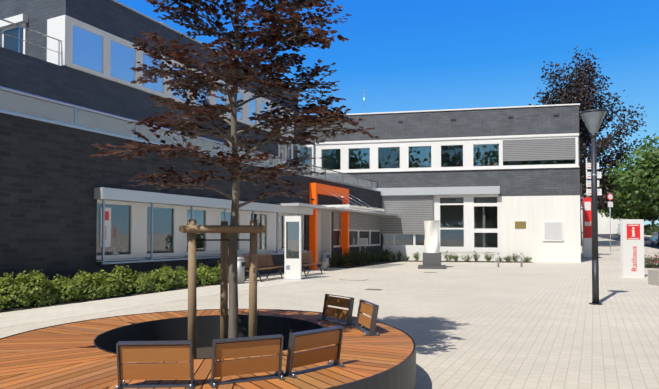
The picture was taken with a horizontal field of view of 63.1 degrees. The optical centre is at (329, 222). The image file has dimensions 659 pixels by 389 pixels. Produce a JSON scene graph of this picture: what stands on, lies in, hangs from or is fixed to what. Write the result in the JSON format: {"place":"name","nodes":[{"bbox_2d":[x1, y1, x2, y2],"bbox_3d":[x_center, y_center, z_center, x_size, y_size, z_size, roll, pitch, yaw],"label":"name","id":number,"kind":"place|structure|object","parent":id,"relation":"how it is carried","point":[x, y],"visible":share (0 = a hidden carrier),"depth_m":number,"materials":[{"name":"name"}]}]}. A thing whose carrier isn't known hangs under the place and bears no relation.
{"place":"outdoors","nodes":[
{"label":"outdoors","id":0,"kind":"place"},
{"bbox_2d":[90,0,378,337],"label":"beech","id":1,"kind":"object","parent":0,"point":[273,32],"depth_m":5.84,"materials":[{"name":"brown plant"}]},
{"bbox_2d":[0,242,658,388],"bbox_3d":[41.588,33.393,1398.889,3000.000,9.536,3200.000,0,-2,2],"label":"ground","id":2,"kind":"structure","parent":0,"point":[492,325],"depth_m":10.37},
{"bbox_2d":[0,0,398,285],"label":"building","id":3,"kind":"structure","parent":2,"relation":"on","point":[70,95],"depth_m":18.56,"materials":[{"name":"black brick"}]},
{"bbox_2d":[0,309,415,388],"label":"circular wooden bench","id":4,"kind":"object","parent":2,"relation":"on","point":[78,355],"visible":0.58,"depth_m":5.00,"materials":[{"name":"brown wood"}]},
{"bbox_2d":[179,220,265,357],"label":"tree stakes","id":5,"kind":"object","parent":4,"relation":"on","point":[224,228],"visible":0.75,"depth_m":5.84,"materials":[{"name":"brown wood"}]},
{"bbox_2d":[115,294,379,388],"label":"bench backrests","id":6,"kind":"object","parent":4,"relation":"on","point":[145,351],"visible":1,"depth_m":3.98,"materials":[{"name":"brown wood"}]},
{"bbox_2d":[0,272,436,327],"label":"paved walkway","id":7,"kind":"structure","parent":2,"relation":"on","point":[25,315],"depth_m":12.19,"materials":[{"name":"grey concrete"}]},
{"bbox_2d":[0,262,245,309],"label":"hedge","id":8,"kind":"object","parent":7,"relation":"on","point":[19,291],"visible":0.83,"depth_m":12.91,"materials":[{"name":"green plant"}]},
{"bbox_2d":[237,257,245,283],"bbox_3d":[-2.909,1.557,17.396,0.340,0.860,0.328,-1,-2,26],"label":"litter bin","id":9,"kind":"object","parent":7,"relation":"on","point":[241,261],"visible":0.69,"depth_m":17.26,"materials":[{"name":"grey metal"}]},
{"bbox_2d":[241,253,283,281],"bbox_3d":[-2.282,1.565,18.769,0.760,0.935,1.800,-1,-2,26],"label":"park bench","id":10,"kind":"object","parent":7,"relation":"on","point":[265,259],"visible":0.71,"depth_m":19.02,"materials":[{"name":"brown wood"}]},
{"bbox_2d":[284,216,301,279],"bbox_3d":[-1.293,0.905,19.064,0.680,2.250,0.200,0,-2,14],"label":"info board","id":11,"kind":"object","parent":7,"relation":"on","point":[293,251],"visible":0.94,"depth_m":19.00,"materials":[{"name":"white metal"}]},
{"bbox_2d":[302,251,322,276],"bbox_3d":[-0.890,1.626,21.096,0.760,0.935,1.800,-1,-2,26],"label":"park bench","id":12,"kind":"object","parent":2,"relation":"on","point":[308,254],"visible":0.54,"depth_m":21.54,"materials":[{"name":"brown wood"}]},
{"bbox_2d":[321,251,329,270],"bbox_3d":[-0.196,1.731,24.046,0.340,0.860,0.328,-1,-2,26],"label":"litter bin","id":13,"kind":"object","parent":2,"relation":"on","point":[325,260],"visible":1,"depth_m":23.92,"materials":[{"name":"grey metal"}]},
{"bbox_2d":[309,183,384,268],"bbox_3d":[0.663,0.208,26.249,2.670,4.020,4.450,-1,-2,26],"label":"entrance canopy","id":14,"kind":"object","parent":2,"relation":"on","point":[327,190],"visible":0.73,"depth_m":25.46,"materials":[{"name":"orange metal"}]},
{"bbox_2d":[357,238,367,251],"bbox_3d":[1.835,1.596,29.772,0.580,1.430,0.106,0,-2,10],"label":"sign board","id":15,"kind":"object","parent":2,"relation":"on","point":[362,241],"visible":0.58,"depth_m":29.74,"materials":[{"name":"white metal"}]},
{"bbox_2d":[329,245,532,267],"bbox_3d":[4.891,1.832,31.172,13.456,1.035,6.268,1,-2,-26],"label":"bed shrub","id":16,"kind":"object","parent":2,"relation":"on","point":[364,258],"visible":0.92,"depth_m":31.13,"materials":[{"name":"green plant"}]},
{"bbox_2d":[418,220,445,268],"bbox_3d":[4.914,1.052,25.739,1.300,2.306,1.300,0,-2,11],"label":"stone sculpture","id":17,"kind":"object","parent":2,"relation":"on","point":[431,256],"visible":1,"depth_m":25.45,"materials":[{"name":"stone"}]},
{"bbox_2d":[298,90,581,261],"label":"back building","id":18,"kind":"structure","parent":2,"relation":"on","point":[504,182],"depth_m":32.80,"materials":[{"name":"white paint"}]},
{"bbox_2d":[581,196,588,231],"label":"house","id":19,"kind":"structure","parent":2,"relation":"on","point":[581,217],"depth_m":143.29,"materials":[{"name":"white paint"}]},
{"bbox_2d":[528,46,646,245],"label":"dark tree","id":20,"kind":"object","parent":2,"relation":"on","point":[570,92],"depth_m":56.17,"materials":[{"name":"plant"}]},
{"bbox_2d":[582,158,601,256],"bbox_3d":[18.521,-1.038,37.850,1.250,7.000,0.360,0,-2,12],"label":"signpost","id":21,"kind":"object","parent":2,"relation":"on","point":[587,230],"visible":0.79,"depth_m":37.75,"materials":[{"name":"white"}]},
{"bbox_2d":[580,109,606,304],"bbox_3d":[6.003,-0.336,12.152,0.540,4.370,0.540,0,-2,2],"label":"street lamp","id":22,"kind":"object","parent":2,"relation":"on","point":[592,119],"visible":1,"depth_m":12.09,"materials":[{"name":"metal"}]},
{"bbox_2d":[598,213,619,233],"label":"wall","id":23,"kind":"structure","parent":2,"relation":"on","point":[604,224],"depth_m":113.80,"materials":[{"name":"white paint"}]},
{"bbox_2d":[607,193,612,251],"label":"round traffic sign","id":24,"kind":"object","parent":2,"relation":"on","point":[610,197],"visible":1,"depth_m":45.21,"materials":[{"name":"red metal"}]},
{"bbox_2d":[620,219,644,277],"bbox_3d":[11.272,0.974,19.963,0.830,2.160,0.225,0,-2,2],"label":"information sign","id":25,"kind":"object","parent":2,"relation":"on","point":[632,232],"visible":1,"depth_m":19.89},
{"bbox_2d":[631,246,636,270],"bbox_3d":[11.286,1.350,19.881,0.207,0.918,0.005,0,-2,-4],"label":"sign lettering","id":26,"kind":"object","parent":25,"relation":"attached to","point":[634,259],"visible":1,"depth_m":19.88},
{"bbox_2d":[644,251,658,267],"bbox_3d":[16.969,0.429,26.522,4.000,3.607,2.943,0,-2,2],"label":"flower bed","id":27,"kind":"object","parent":2,"relation":"on","point":[652,260],"visible":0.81,"depth_m":26.05,"materials":[{"name":"green plant"}]},
{"bbox_2d":[644,223,658,235],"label":"street hedge","id":28,"kind":"object","parent":2,"relation":"on","point":[649,229],"visible":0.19,"depth_m":98.39,"materials":[{"name":"green plant"}]},
{"bbox_2d":[648,270,658,285],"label":"concrete seat block","id":29,"kind":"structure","parent":2,"relation":"on","point":[653,277],"depth_m":16.84,"materials":[{"name":"grey concrete"}]},
{"bbox_2d":[117,0,658,225],"label":"sky","id":30,"kind":"structure","parent":0,"point":[408,55],"materials":[{"name":"blue"}]},
{"bbox_2d":[582,232,658,257],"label":"street","id":31,"kind":"structure","parent":0,"point":[649,248],"depth_m":64.91,"materials":[{"name":"grey asphalt"}]},
{"bbox_2d":[588,165,658,220],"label":"street tree","id":32,"kind":"object","parent":31,"relation":"on","point":[617,211],"depth_m":75.31,"materials":[{"name":"green plant"}]},
{"bbox_2d":[600,130,658,214],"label":"street tree","id":33,"kind":"object","parent":31,"relation":"on","point":[637,191],"depth_m":50.11,"materials":[{"name":"green plant"}]},
{"bbox_2d":[650,232,658,244],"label":"car","id":34,"kind":"object","parent":31,"relation":"on","point":[654,238],"visible":0.96,"depth_m":58.42,"materials":[{"name":"blue"}]},
{"bbox_2d":[614,214,658,225],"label":"building","id":35,"kind":"structure","parent":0,"point":[652,222],"depth_m":103.12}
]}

